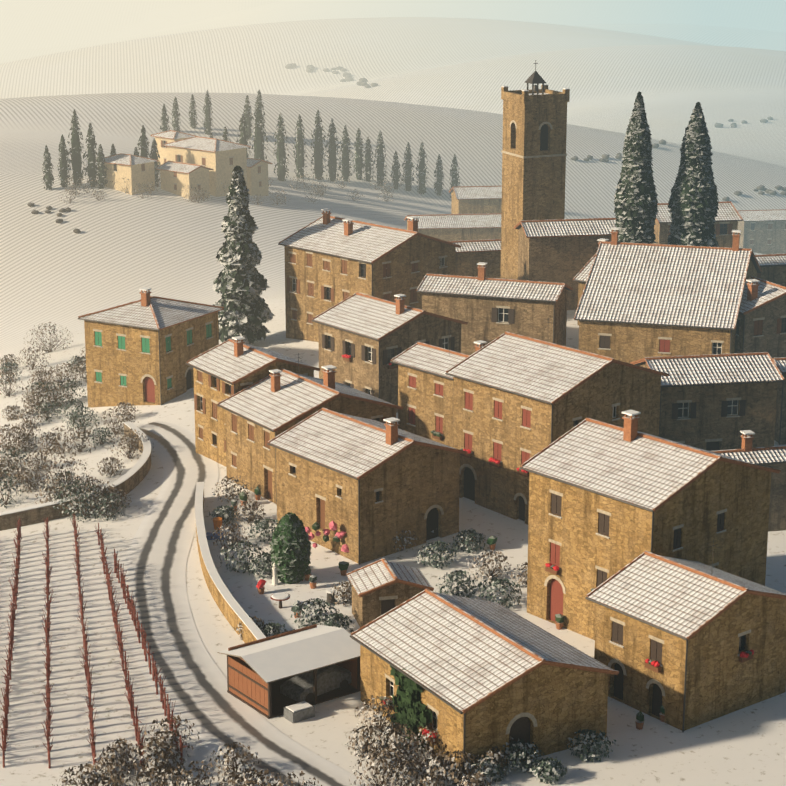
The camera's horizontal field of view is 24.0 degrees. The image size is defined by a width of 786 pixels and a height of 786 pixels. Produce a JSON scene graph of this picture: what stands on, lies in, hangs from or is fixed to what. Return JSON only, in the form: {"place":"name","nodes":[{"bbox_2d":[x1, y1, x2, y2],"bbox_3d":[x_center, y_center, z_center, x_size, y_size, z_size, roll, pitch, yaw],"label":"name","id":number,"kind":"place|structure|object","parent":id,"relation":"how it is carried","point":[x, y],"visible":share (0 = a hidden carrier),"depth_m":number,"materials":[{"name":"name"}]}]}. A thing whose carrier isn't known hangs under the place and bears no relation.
{"place":"outdoors","nodes":[
{"label":"outdoors","id":0,"kind":"place"},
{"bbox_2d":[206,532,223,539],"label":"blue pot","id":1,"kind":"object","parent":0,"point":[209,535],"visible":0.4,"depth_m":126.26,"materials":[{"name":"blue ceramic"}]},
{"bbox_2d":[120,421,370,785],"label":"road","id":2,"kind":"structure","parent":0,"point":[211,708],"depth_m":110.68,"materials":[{"name":"white snow"}]},
{"bbox_2d":[0,0,785,785],"bbox_3d":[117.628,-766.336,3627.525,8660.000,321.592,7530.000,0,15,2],"label":"snow hills","id":3,"kind":"structure","parent":0,"point":[118,74],"depth_m":335.34,"materials":[{"name":"white snow"}]},
{"bbox_2d":[0,515,186,772],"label":"vine","id":4,"kind":"object","parent":3,"relation":"on","point":[131,607],"visible":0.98,"depth_m":106.83,"materials":[{"name":"brown plant"}]},
{"bbox_2d":[98,137,268,198],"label":"walls","id":5,"kind":"structure","parent":3,"relation":"on","point":[211,181],"depth_m":299.75,"materials":[{"name":"beige paint"}]},
{"bbox_2d":[213,517,221,529],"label":"orange pot","id":6,"kind":"object","parent":3,"relation":"on","point":[217,521],"visible":0.75,"depth_m":128.01,"materials":[{"name":"orange ceramic"}]},
{"bbox_2d":[212,165,274,343],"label":"conifer","id":7,"kind":"object","parent":3,"relation":"on","point":[240,283],"visible":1,"depth_m":174.18,"materials":[{"name":"plant"}]},
{"bbox_2d":[0,169,527,785],"bbox_3d":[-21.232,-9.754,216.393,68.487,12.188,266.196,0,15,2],"label":"bushes","id":8,"kind":"object","parent":3,"relation":"on","point":[162,762],"visible":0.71,"depth_m":96.02,"materials":[{"name":"plant"}]},
{"bbox_2d":[272,563,277,585],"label":"statue","id":9,"kind":"object","parent":3,"relation":"on","point":[274,578],"visible":0.85,"depth_m":118.17,"materials":[{"name":"white stone"}]},
{"bbox_2d":[228,624,356,714],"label":"wood shed","id":10,"kind":"structure","parent":3,"relation":"on","point":[248,688],"depth_m":101.42,"materials":[{"name":"brown wood"}]},
{"bbox_2d":[0,355,615,784],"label":"bushes","id":11,"kind":"object","parent":3,"relation":"on","point":[544,771],"visible":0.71,"depth_m":119.70,"materials":[{"name":"plant"}]},
{"bbox_2d":[280,664,351,722],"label":"tarp","id":12,"kind":"object","parent":3,"relation":"on","point":[299,688],"visible":0.71,"depth_m":101.34,"materials":[{"name":"grey fabric"}]},
{"bbox_2d":[305,520,348,551],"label":"pink flower","id":13,"kind":"object","parent":3,"relation":"on","point":[333,527],"visible":0.71,"depth_m":122.10,"materials":[{"name":"pink plant"}]},
{"bbox_2d":[41,90,718,246],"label":"cypress","id":14,"kind":"object","parent":3,"relation":"on","point":[693,202],"visible":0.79,"depth_m":295.12,"materials":[{"name":"green plant"}]},
{"bbox_2d":[0,221,785,531],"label":"stone","id":15,"kind":"object","parent":3,"relation":"on","point":[772,342],"visible":0.25,"depth_m":154.93,"materials":[{"name":"brown stone"}]},
{"bbox_2d":[2,62,785,773],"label":"dark metal","id":16,"kind":"object","parent":3,"relation":"on","point":[534,78],"visible":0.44,"depth_m":130.45,"materials":[{"name":"grey"}]},
{"bbox_2d":[27,63,785,232],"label":"bushes","id":17,"kind":"object","parent":3,"relation":"on","point":[364,83],"visible":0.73,"depth_m":390.84,"materials":[{"name":"plant"}]},
{"bbox_2d":[186,124,654,720],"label":"arched opening","id":18,"kind":"object","parent":3,"relation":"on","point":[432,520],"visible":0.02,"depth_m":131.74,"materials":[{"name":"black"}]},
{"bbox_2d":[78,130,785,729],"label":"terracotta","id":19,"kind":"object","parent":3,"relation":"on","point":[628,430],"visible":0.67,"depth_m":133.14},
{"bbox_2d":[84,190,785,774],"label":"stone","id":20,"kind":"object","parent":3,"relation":"on","point":[564,704],"visible":0.52,"depth_m":106.04,"materials":[{"name":"beige stone"}]},
{"bbox_2d":[95,324,211,388],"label":"window shutters","id":21,"kind":"object","parent":20,"relation":"attached to","point":[145,346],"visible":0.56,"depth_m":162.35,"materials":[{"name":"green wood"}]},
{"bbox_2d":[93,120,785,737],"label":"sill stone","id":22,"kind":"object","parent":3,"relation":"on","point":[533,718],"visible":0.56,"depth_m":134.47,"materials":[{"name":"beige stone"}]},
{"bbox_2d":[0,84,761,731],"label":"snow","id":23,"kind":"structure","parent":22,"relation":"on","point":[294,654],"depth_m":102.84,"materials":[{"name":"white snow"}]},
{"bbox_2d":[98,141,785,728],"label":"glass","id":24,"kind":"object","parent":3,"relation":"on","point":[682,407],"visible":0.04,"depth_m":150.44,"materials":[{"name":"black"}]},
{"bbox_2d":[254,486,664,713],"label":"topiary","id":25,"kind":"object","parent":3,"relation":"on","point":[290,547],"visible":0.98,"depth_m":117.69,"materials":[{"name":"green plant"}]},
{"bbox_2d":[141,140,785,743],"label":"brown wood","id":26,"kind":"object","parent":3,"relation":"on","point":[413,298],"visible":0.44,"depth_m":152.31,"materials":[{"name":"brown wood"}]},
{"bbox_2d":[200,258,737,729],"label":"white frame","id":27,"kind":"object","parent":3,"relation":"on","point":[444,348],"visible":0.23,"depth_m":150.18,"materials":[{"name":"white wood"}]},
{"bbox_2d":[225,85,756,563],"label":"stone","id":28,"kind":"object","parent":3,"relation":"on","point":[415,481],"visible":0.54,"depth_m":133.32,"materials":[{"name":"brown stone"}]},
{"bbox_2d":[239,363,751,749],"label":"foliage","id":29,"kind":"object","parent":3,"relation":"on","point":[412,712],"visible":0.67,"depth_m":96.16,"materials":[{"name":"green plant"}]},
{"bbox_2d":[256,354,753,738],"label":"red flower","id":30,"kind":"object","parent":3,"relation":"on","point":[261,583],"visible":0.62,"depth_m":110.88,"materials":[{"name":"red plant"}]},
{"bbox_2d":[318,220,785,627],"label":"stone","id":31,"kind":"object","parent":3,"relation":"on","point":[565,260],"visible":0.33,"depth_m":152.71,"materials":[{"name":"brown stone"}]},
{"bbox_2d":[81,131,785,711],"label":"roof","id":32,"kind":"structure","parent":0,"point":[449,655],"depth_m":129.08,"materials":[{"name":"tile"}]},
{"bbox_2d":[114,143,785,760],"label":"wood","id":33,"kind":"object","parent":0,"point":[278,701],"depth_m":110.87,"materials":[{"name":"brown wood"}]}
]}

